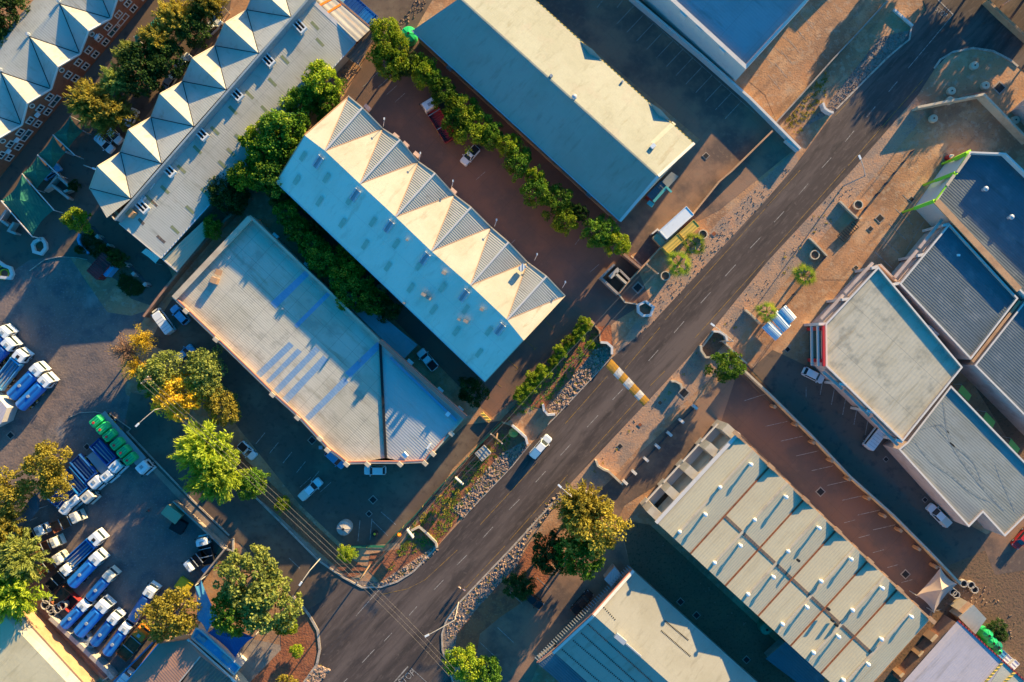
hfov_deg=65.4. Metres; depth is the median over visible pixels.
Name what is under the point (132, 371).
tree
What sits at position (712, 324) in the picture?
street lamp
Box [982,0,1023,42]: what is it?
boundary wall
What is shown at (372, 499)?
manhole
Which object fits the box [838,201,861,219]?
boundary wall
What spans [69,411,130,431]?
kerb
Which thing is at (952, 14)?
stop lines
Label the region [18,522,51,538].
truck
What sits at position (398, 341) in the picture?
annex
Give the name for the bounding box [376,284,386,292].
water tank
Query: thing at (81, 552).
truck
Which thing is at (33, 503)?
canopy
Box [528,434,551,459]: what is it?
pickup truck
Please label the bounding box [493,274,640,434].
overhead cable
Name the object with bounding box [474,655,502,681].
tree
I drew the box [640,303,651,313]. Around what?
planter bed
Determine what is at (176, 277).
boundary wall
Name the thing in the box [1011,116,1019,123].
round post
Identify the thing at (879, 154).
verge
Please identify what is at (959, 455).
shop building
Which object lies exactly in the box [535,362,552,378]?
shrub
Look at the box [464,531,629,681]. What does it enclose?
lot
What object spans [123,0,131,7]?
window
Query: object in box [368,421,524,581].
green strip
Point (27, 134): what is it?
shop window
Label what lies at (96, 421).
water tank
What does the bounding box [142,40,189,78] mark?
tree
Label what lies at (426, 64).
tree
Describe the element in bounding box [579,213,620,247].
tree
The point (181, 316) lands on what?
car
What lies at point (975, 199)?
shop building
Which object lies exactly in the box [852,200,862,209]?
ring planter
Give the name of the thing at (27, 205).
shade sail
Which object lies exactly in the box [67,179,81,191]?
bush
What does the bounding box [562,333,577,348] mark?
shrub
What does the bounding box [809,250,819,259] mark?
ring planter
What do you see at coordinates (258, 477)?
overhead cable
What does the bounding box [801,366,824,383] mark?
car
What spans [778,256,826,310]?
fence
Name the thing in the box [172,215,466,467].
building
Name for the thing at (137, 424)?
street lamp
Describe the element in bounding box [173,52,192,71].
car
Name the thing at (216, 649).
annex
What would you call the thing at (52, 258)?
kerb
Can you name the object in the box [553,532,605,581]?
tree
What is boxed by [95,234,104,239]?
gate pillar
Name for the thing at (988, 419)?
awning
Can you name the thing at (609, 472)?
boundary wall
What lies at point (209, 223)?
tree
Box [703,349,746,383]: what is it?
tree
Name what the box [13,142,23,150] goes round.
window
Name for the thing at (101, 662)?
boundary wall
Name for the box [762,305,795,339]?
car shelter
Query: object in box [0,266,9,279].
hose
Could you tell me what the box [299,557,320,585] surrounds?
street lamp
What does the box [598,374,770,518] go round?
paved yard
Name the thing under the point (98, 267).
container
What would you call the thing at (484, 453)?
utility box
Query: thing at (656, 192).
annex
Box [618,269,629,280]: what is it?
boundary wall
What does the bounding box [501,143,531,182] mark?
tree
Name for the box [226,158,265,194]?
tree
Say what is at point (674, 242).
container
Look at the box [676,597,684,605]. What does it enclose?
manhole
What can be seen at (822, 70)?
boundary wall
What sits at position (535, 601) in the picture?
car
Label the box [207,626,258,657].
shade sail
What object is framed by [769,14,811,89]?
bay markings
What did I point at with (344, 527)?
water tank
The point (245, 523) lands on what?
side road surface
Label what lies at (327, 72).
tree
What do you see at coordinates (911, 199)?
manhole
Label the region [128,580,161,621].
truck
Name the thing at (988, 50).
kerb
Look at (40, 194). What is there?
sail beam
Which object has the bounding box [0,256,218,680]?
gravel yard
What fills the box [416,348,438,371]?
pickup truck
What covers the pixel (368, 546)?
fence
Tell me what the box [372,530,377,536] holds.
bollard drum
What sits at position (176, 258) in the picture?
lean to
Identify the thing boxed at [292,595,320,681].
kerb
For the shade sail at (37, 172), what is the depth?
145.19 m
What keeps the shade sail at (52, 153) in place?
on the service lane
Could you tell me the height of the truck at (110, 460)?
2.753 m
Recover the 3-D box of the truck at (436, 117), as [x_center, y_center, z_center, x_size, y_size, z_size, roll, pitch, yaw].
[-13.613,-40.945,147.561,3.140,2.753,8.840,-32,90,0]
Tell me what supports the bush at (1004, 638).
on the yard at (1006, 590)
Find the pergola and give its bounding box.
[837,221,858,241]
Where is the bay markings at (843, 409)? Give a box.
[820,382,867,434]
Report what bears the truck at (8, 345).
on the gravel yard at (61, 319)
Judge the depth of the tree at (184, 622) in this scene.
142.69 m
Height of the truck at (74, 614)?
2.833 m
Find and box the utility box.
[475,445,490,460]
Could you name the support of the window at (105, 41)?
in the building at (50, 50)
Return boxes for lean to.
[162,222,211,271]
[316,0,370,43]
[764,638,824,681]
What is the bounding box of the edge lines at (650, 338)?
[380,80,922,594]
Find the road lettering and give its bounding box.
[398,670,413,681]
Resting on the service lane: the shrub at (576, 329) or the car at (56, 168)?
the car at (56, 168)
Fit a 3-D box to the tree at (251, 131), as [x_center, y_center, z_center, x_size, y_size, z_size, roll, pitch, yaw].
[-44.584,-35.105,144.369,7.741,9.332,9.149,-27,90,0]
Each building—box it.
[0,0,146,176]
[0,391,17,426]
[0,610,98,681]
[89,0,356,258]
[126,633,247,681]
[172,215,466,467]
[276,95,565,381]
[412,0,694,221]
[535,565,757,681]
[640,420,936,681]
[643,0,808,81]
[804,262,962,445]
[883,385,1023,536]
[891,218,1017,359]
[892,615,1023,681]
[902,150,1023,299]
[957,300,1023,434]
[1011,99,1023,124]
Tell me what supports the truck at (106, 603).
on the gravel yard at (61, 319)
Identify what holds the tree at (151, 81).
on the service lane
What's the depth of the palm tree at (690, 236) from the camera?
145.37 m
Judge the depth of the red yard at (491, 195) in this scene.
148.98 m
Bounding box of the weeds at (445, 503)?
[388,434,509,569]
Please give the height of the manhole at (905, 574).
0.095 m
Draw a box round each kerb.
[29,256,86,270]
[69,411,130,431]
[126,431,229,535]
[181,412,435,587]
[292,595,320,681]
[441,503,551,681]
[464,444,530,516]
[547,357,611,424]
[836,27,911,109]
[934,47,1018,68]
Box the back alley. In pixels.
[975,387,1023,459]
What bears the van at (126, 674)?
on the ground at (758, 344)
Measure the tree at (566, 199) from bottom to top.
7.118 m
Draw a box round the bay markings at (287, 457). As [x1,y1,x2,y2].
[256,433,318,481]
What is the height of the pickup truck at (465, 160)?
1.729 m
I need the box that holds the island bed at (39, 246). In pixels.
[36,241,43,251]
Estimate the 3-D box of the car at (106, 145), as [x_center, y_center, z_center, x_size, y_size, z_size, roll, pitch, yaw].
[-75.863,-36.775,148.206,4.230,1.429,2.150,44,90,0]
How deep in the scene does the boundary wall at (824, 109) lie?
147.78 m
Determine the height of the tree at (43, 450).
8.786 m
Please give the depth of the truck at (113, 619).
146.47 m
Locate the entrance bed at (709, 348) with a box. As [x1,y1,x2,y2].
[703,332,723,355]
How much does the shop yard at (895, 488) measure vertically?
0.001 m
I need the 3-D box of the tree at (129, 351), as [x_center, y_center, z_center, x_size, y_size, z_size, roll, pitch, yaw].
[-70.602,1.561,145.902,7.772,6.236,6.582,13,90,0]
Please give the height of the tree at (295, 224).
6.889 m
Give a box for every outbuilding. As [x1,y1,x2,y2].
[892,667,903,677]
[911,645,923,656]
[923,629,937,642]
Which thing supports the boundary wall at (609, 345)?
on the ground at (758, 344)
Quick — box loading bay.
[980,519,1023,574]
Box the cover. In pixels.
[509,428,517,437]
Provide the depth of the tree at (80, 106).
141.67 m
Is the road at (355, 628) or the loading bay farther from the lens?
the loading bay
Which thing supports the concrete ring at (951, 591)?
on the yard at (1006, 590)
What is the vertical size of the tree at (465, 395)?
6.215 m
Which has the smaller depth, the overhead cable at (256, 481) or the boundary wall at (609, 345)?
the overhead cable at (256, 481)
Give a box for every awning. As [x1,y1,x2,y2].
[957,384,970,400]
[976,410,994,427]
[1001,436,1019,453]
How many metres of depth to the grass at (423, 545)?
148.89 m
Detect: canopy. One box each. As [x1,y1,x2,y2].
[21,493,47,523]
[141,249,161,264]
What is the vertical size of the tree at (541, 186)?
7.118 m
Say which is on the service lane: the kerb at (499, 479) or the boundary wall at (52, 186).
the boundary wall at (52, 186)
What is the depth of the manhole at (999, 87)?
148.85 m
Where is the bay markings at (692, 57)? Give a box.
[628,0,752,111]
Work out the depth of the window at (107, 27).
145.11 m
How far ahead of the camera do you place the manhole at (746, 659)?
148.85 m
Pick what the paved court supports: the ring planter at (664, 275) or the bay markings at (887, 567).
the bay markings at (887, 567)
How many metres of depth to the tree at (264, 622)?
141.85 m
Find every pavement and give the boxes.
[145,458,227,543]
[179,412,323,560]
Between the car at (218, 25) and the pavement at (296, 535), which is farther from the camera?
the pavement at (296, 535)
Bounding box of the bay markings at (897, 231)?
[875,195,914,267]
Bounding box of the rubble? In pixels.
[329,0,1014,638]
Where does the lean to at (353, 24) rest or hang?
on the ground at (758, 344)
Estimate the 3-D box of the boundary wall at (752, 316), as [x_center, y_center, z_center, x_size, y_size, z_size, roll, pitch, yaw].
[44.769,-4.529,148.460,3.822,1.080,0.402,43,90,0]
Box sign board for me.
[406,527,413,538]
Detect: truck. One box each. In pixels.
[0,323,18,344]
[0,336,23,367]
[0,346,34,390]
[7,360,51,399]
[15,371,59,410]
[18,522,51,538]
[35,533,66,552]
[36,549,68,577]
[43,489,77,517]
[44,562,78,591]
[50,508,87,533]
[59,483,83,508]
[60,596,96,628]
[63,527,109,569]
[66,466,101,505]
[67,547,109,587]
[69,453,107,491]
[74,594,116,637]
[86,565,121,601]
[87,450,120,484]
[89,438,128,475]
[90,607,126,646]
[102,411,156,476]
[103,618,137,656]
[115,623,150,661]
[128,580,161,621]
[181,548,209,574]
[194,534,216,565]
[236,441,257,460]
[297,477,322,500]
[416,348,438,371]
[419,97,453,143]
[460,144,480,166]
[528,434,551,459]
[570,589,592,614]
[925,503,951,527]
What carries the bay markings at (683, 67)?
on the parking yard at (735, 137)
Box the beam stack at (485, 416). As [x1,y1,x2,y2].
[481,412,490,421]
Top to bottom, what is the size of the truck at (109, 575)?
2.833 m
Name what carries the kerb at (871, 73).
on the verge at (820, 114)
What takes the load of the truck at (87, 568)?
on the gravel yard at (61, 319)
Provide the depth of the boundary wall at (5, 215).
147.63 m
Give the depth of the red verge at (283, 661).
148.95 m
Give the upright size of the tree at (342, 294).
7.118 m
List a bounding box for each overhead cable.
[147,388,356,581]
[149,384,358,577]
[152,381,360,573]
[358,437,493,581]
[369,593,443,669]
[371,589,446,666]
[372,584,450,664]
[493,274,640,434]
[506,274,654,435]
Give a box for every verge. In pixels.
[234,454,365,578]
[251,606,317,681]
[454,531,556,666]
[560,97,924,500]
[613,151,797,356]
[803,30,909,127]
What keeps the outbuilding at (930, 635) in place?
on the yard at (1006, 590)
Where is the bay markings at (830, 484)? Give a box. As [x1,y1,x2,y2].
[768,421,892,529]
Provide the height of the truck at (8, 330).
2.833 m
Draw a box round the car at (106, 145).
[93,134,115,153]
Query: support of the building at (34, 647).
on the ground at (758, 344)
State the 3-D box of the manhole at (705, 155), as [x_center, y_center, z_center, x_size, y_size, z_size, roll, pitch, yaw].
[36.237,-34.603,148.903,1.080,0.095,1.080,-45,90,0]
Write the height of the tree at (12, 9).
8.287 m
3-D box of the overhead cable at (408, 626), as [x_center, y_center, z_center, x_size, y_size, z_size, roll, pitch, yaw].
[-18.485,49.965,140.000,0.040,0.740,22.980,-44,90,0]
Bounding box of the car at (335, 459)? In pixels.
[324,452,343,468]
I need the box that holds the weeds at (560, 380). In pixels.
[508,333,599,419]
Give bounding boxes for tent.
[909,566,956,611]
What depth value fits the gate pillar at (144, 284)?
147.23 m
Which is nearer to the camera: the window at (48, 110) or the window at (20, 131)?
the window at (20, 131)
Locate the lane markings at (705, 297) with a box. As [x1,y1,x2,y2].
[289,15,952,681]
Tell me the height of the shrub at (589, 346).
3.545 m
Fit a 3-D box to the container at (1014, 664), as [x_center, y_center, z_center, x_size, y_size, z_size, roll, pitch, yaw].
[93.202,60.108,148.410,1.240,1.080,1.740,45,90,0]
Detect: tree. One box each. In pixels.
[0,0,30,32]
[0,18,8,45]
[0,466,37,519]
[0,509,27,543]
[0,521,55,589]
[0,569,57,625]
[18,439,72,491]
[39,464,75,502]
[59,206,93,233]
[62,75,119,128]
[88,91,139,140]
[98,60,140,99]
[104,332,141,367]
[106,248,129,268]
[109,38,144,68]
[117,38,164,98]
[117,354,147,379]
[126,321,158,358]
[132,586,201,642]
[134,19,177,61]
[134,349,183,394]
[137,368,159,398]
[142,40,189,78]
[150,371,208,423]
[151,0,199,45]
[169,414,241,476]
[173,8,212,48]
[175,345,227,395]
[178,435,251,505]
[185,0,230,28]
[191,374,225,402]
[203,214,222,239]
[204,386,241,427]
[205,173,239,215]
[209,584,258,638]
[212,543,282,612]
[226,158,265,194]
[226,187,250,215]
[236,120,279,164]
[236,467,270,500]
[239,572,303,635]
[245,147,286,201]
[259,94,311,160]
[266,185,290,210]
[272,132,302,168]
[272,197,307,225]
[272,617,297,635]
[274,495,290,515]
[276,674,298,681]
[283,216,315,245]
[286,84,325,115]
[295,230,329,262]
[300,59,347,103]
[307,218,328,237]
[307,243,345,277]
[311,88,341,120]
[326,250,365,292]
[333,262,374,312]
[336,544,358,563]
[357,283,390,316]
[365,28,409,82]
[369,16,407,58]
[375,298,402,323]
[385,48,422,80]
[408,51,437,90]
[423,67,442,90]
[429,76,458,114]
[440,108,471,137]
[441,642,487,681]
[444,92,480,122]
[451,109,493,155]
[457,375,489,407]
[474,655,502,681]
[480,121,503,151]
[495,132,523,157]
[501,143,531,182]
[502,571,536,600]
[519,175,559,209]
[524,164,545,182]
[531,528,568,576]
[540,183,573,221]
[548,478,611,539]
[550,205,578,236]
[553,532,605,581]
[560,499,633,562]
[569,202,589,221]
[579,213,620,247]
[602,231,630,256]
[665,250,692,278]
[682,232,705,256]
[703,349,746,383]
[754,301,778,324]
[791,261,817,286]
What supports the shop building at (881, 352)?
on the ground at (758, 344)
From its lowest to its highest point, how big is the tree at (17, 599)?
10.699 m
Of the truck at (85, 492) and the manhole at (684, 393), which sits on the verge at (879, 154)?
the manhole at (684, 393)
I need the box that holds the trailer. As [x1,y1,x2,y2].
[657,206,693,239]
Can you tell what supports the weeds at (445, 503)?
on the green strip at (379, 571)
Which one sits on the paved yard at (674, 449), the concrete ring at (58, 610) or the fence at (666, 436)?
the fence at (666, 436)
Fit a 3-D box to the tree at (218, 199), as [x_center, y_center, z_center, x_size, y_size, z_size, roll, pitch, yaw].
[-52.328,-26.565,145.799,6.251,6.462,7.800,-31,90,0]
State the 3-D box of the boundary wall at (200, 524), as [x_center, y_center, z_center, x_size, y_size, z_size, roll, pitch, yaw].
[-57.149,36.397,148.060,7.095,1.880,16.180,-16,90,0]
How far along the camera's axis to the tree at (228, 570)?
141.97 m
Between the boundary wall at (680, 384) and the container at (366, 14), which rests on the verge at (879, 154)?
the boundary wall at (680, 384)
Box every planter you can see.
[0,260,14,279]
[31,237,48,255]
[636,300,654,316]
[660,271,669,280]
[698,229,707,238]
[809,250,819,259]
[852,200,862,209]
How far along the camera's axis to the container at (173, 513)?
147.15 m
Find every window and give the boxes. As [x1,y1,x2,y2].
[0,151,5,158]
[4,154,14,161]
[5,140,15,148]
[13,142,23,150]
[15,128,25,136]
[20,129,33,141]
[25,116,34,124]
[32,119,42,127]
[35,104,44,112]
[43,107,52,115]
[44,92,54,101]
[48,95,61,107]
[63,70,72,78]
[71,74,79,81]
[73,58,82,66]
[81,62,89,70]
[83,45,92,54]
[91,50,99,58]
[94,33,103,42]
[101,38,109,46]
[104,22,112,30]
[107,24,119,37]
[117,12,128,26]
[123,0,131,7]
[129,4,137,12]
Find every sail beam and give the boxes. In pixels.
[1,200,38,237]
[23,175,62,212]
[37,154,67,178]
[53,134,83,158]
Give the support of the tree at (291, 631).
on the ground at (758, 344)
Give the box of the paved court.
[721,374,948,615]
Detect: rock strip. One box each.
[322,546,435,586]
[443,492,564,657]
[454,441,527,517]
[546,346,610,416]
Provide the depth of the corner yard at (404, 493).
148.97 m
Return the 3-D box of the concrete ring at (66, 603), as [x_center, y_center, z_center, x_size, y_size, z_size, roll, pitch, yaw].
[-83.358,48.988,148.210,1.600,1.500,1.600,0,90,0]
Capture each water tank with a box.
[89,414,105,427]
[96,421,111,434]
[102,428,118,441]
[110,437,125,450]
[116,444,132,457]
[123,452,138,465]
[336,519,352,535]
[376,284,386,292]
[402,26,417,45]
[757,619,771,634]
[977,626,992,639]
[980,637,997,647]
[989,641,1002,650]
[990,648,1001,654]
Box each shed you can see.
[346,30,373,67]
[603,563,619,585]
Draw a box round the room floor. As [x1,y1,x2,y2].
[603,257,637,291]
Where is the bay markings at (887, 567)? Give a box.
[844,520,940,612]
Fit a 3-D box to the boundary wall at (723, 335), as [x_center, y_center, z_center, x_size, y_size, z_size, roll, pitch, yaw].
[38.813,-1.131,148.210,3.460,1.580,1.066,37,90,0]
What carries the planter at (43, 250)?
on the service lane
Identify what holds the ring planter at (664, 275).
on the verge at (758, 199)
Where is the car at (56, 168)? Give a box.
[44,163,62,180]
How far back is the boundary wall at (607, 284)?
146.52 m
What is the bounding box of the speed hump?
[606,359,648,405]
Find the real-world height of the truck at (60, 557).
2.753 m
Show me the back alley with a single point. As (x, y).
(1010, 430)
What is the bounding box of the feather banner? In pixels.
[944,154,953,160]
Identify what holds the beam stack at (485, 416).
on the ground at (758, 344)
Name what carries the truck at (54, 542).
on the gravel yard at (61, 319)
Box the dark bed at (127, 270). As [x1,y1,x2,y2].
[81,229,142,283]
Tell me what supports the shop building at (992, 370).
on the ground at (758, 344)
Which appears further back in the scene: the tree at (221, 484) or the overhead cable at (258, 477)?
the tree at (221, 484)
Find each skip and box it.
[48,583,73,607]
[60,592,81,612]
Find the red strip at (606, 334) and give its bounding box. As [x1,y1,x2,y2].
[500,325,612,421]
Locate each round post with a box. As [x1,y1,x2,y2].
[928,114,937,122]
[945,96,953,104]
[946,87,955,95]
[969,61,978,69]
[980,81,989,89]
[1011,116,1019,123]
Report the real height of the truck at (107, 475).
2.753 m
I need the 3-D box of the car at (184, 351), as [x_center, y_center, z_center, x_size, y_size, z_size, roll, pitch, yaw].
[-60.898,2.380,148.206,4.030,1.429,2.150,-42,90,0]
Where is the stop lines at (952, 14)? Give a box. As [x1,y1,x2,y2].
[394,0,952,681]
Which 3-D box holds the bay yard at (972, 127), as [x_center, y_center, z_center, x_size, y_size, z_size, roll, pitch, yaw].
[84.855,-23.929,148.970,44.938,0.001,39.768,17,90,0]
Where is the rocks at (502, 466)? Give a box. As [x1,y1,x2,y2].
[308,346,612,681]
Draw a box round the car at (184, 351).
[176,344,195,362]
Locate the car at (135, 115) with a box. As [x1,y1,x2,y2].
[124,107,139,127]
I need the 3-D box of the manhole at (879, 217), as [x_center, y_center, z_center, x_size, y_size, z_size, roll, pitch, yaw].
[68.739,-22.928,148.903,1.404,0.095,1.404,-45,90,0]
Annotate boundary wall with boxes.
[0,209,11,226]
[7,222,20,235]
[43,175,73,200]
[48,614,118,679]
[56,175,74,193]
[113,640,155,681]
[143,198,252,317]
[173,499,228,584]
[226,538,233,551]
[411,525,437,547]
[512,424,528,444]
[542,404,554,415]
[594,324,600,340]
[595,459,622,484]
[599,264,618,295]
[600,341,612,353]
[608,267,619,278]
[615,273,626,284]
[618,130,772,293]
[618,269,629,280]
[618,294,636,304]
[621,253,641,269]
[629,0,800,149]
[670,380,682,388]
[699,345,710,357]
[712,330,727,340]
[723,342,746,363]
[743,370,960,583]
[744,309,760,323]
[776,0,887,121]
[784,138,798,152]
[808,237,826,255]
[819,103,833,115]
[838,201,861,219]
[893,9,913,26]
[912,93,1023,144]
[958,91,987,97]
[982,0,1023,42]
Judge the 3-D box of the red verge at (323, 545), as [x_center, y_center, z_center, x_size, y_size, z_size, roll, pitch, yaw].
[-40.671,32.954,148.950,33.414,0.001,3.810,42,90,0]
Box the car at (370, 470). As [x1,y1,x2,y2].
[364,465,385,475]
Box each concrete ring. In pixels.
[40,600,51,609]
[42,593,53,603]
[46,604,55,613]
[48,609,59,616]
[52,602,61,612]
[57,599,69,609]
[948,588,956,595]
[951,591,959,598]
[959,579,967,587]
[967,580,974,588]
[969,586,978,593]
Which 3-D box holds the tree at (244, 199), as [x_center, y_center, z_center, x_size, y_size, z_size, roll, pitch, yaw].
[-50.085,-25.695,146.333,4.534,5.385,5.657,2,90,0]
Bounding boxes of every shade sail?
[2,174,60,237]
[22,155,60,192]
[38,135,73,173]
[54,116,90,154]
[134,18,160,43]
[195,574,215,631]
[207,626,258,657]
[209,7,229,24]
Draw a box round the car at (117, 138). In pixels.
[107,127,123,144]
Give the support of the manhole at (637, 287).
on the red yard at (491, 195)
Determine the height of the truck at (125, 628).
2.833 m
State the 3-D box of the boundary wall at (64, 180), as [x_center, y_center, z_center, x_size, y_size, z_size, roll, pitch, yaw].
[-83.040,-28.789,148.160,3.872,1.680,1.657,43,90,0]
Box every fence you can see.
[91,226,151,286]
[351,422,501,547]
[625,405,696,481]
[743,362,771,390]
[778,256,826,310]
[855,150,913,220]
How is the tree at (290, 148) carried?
on the ground at (758, 344)
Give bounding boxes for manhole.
[6,431,14,439]
[307,436,316,444]
[368,495,377,503]
[632,282,643,293]
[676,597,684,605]
[678,387,689,398]
[692,611,700,619]
[702,152,709,158]
[742,655,750,663]
[815,486,825,496]
[875,213,884,222]
[900,569,910,579]
[908,196,914,202]
[992,80,1006,94]
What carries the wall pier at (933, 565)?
on the paved court
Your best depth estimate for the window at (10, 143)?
145.08 m
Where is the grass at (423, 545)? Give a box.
[391,431,510,569]
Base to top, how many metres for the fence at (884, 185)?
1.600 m
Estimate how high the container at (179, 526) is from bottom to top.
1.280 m
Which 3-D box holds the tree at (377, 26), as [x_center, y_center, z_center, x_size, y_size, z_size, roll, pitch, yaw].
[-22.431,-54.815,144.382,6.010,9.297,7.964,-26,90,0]
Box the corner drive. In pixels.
[238,639,280,681]
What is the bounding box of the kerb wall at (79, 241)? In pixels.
[77,234,89,253]
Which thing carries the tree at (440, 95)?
on the red yard at (491, 195)
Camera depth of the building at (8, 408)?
146.91 m
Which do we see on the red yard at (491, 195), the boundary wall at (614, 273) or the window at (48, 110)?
the boundary wall at (614, 273)
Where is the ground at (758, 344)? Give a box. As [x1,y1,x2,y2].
[0,0,1023,681]
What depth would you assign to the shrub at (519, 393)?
146.45 m
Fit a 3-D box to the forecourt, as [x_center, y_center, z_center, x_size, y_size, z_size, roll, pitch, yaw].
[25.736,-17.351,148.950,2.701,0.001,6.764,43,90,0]
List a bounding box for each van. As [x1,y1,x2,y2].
[116,667,134,681]
[151,308,175,335]
[862,427,885,450]
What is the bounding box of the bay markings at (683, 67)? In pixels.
[617,6,740,118]
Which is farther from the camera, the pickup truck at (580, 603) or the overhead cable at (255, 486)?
the pickup truck at (580, 603)
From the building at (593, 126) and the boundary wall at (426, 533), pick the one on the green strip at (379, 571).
the boundary wall at (426, 533)
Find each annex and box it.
[191,623,246,674]
[329,279,417,358]
[645,172,677,207]
[949,597,985,633]
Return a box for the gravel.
[577,32,906,485]
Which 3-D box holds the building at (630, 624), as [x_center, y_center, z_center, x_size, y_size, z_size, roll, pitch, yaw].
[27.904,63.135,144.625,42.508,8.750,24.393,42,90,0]
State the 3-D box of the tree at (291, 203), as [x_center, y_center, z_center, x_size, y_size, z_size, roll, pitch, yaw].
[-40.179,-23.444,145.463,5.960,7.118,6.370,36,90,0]
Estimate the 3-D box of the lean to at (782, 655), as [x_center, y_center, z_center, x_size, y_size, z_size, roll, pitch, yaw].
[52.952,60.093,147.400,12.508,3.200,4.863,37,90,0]
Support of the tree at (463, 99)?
on the ground at (758, 344)
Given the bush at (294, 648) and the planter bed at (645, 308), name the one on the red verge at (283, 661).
the bush at (294, 648)
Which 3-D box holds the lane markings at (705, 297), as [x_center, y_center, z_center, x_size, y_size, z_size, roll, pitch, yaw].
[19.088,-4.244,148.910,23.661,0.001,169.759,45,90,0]
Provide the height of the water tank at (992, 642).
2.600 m
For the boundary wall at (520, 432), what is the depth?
147.62 m
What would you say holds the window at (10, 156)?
in the building at (50, 50)
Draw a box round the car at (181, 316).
[170,304,190,325]
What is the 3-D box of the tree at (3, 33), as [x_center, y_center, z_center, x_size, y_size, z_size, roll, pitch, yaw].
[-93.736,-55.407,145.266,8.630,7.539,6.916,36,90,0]
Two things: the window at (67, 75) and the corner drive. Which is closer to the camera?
the window at (67, 75)
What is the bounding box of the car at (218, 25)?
[204,18,223,38]
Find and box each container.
[86,251,115,280]
[103,265,117,276]
[161,503,184,523]
[169,519,188,534]
[174,576,193,593]
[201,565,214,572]
[343,0,377,24]
[358,7,374,22]
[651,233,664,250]
[661,232,684,254]
[678,219,699,239]
[998,650,1007,658]
[1003,654,1011,663]
[1008,658,1019,669]
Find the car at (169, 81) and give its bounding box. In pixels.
[162,71,178,88]
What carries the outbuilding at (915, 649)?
on the yard at (1006, 590)
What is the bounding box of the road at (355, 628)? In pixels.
[307,0,1023,681]
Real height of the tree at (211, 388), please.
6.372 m
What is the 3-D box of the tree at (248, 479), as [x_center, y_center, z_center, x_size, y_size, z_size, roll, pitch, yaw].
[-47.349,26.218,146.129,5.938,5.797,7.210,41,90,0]
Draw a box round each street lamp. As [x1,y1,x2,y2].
[135,407,166,426]
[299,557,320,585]
[425,602,458,636]
[711,323,733,341]
[843,155,865,186]
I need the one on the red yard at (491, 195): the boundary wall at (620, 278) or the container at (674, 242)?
the boundary wall at (620, 278)
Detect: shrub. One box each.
[512,386,528,404]
[519,378,537,395]
[525,369,544,387]
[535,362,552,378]
[547,353,559,368]
[552,339,569,358]
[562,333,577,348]
[572,323,587,342]
[577,315,592,332]
[587,340,594,349]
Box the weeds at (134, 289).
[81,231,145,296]
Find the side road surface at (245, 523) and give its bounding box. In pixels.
[123,392,342,609]
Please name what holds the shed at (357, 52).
on the ground at (758, 344)
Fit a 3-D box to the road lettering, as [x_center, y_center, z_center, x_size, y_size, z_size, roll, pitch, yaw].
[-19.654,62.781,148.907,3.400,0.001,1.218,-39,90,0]
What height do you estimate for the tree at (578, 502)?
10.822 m
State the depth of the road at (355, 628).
148.94 m
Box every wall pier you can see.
[862,495,870,500]
[878,512,886,517]
[894,526,902,532]
[912,544,921,550]
[929,562,938,568]
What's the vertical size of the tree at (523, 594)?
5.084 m
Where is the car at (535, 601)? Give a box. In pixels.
[525,594,543,609]
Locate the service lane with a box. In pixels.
[0,0,230,304]
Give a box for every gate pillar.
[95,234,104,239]
[142,282,150,286]
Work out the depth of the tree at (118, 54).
142.04 m
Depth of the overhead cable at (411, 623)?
140.08 m
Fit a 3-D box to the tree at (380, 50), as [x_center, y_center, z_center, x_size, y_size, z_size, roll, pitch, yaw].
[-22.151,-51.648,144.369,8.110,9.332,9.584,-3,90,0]
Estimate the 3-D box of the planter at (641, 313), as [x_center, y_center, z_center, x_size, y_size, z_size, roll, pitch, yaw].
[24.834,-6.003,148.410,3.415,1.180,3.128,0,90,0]
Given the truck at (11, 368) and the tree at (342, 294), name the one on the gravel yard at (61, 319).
the truck at (11, 368)
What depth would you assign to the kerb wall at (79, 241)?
148.42 m
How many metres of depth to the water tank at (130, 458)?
146.05 m
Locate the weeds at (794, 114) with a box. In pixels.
[306,68,842,681]
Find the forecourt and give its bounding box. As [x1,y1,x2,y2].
[634,232,658,264]
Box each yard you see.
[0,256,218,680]
[151,298,498,545]
[285,40,649,416]
[360,0,431,43]
[537,0,799,253]
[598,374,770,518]
[623,521,795,681]
[741,0,885,127]
[746,350,985,568]
[820,102,1023,279]
[875,551,1023,681]
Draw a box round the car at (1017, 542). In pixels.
[1010,528,1023,548]
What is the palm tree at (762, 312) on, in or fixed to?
on the verge at (879, 154)
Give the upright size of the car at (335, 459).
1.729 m
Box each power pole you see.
[357,564,370,582]
[490,432,502,443]
[643,263,658,274]
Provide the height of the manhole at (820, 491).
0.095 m
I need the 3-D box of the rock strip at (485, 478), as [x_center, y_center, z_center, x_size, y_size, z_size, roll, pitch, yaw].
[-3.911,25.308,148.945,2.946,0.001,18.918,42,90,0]
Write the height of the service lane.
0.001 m
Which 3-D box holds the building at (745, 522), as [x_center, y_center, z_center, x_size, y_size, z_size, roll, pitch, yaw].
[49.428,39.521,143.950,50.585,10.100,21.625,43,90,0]
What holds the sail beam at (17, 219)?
on the service lane
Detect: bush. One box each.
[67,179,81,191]
[74,245,85,254]
[99,244,113,253]
[289,644,303,658]
[986,617,1007,637]
[994,631,1008,642]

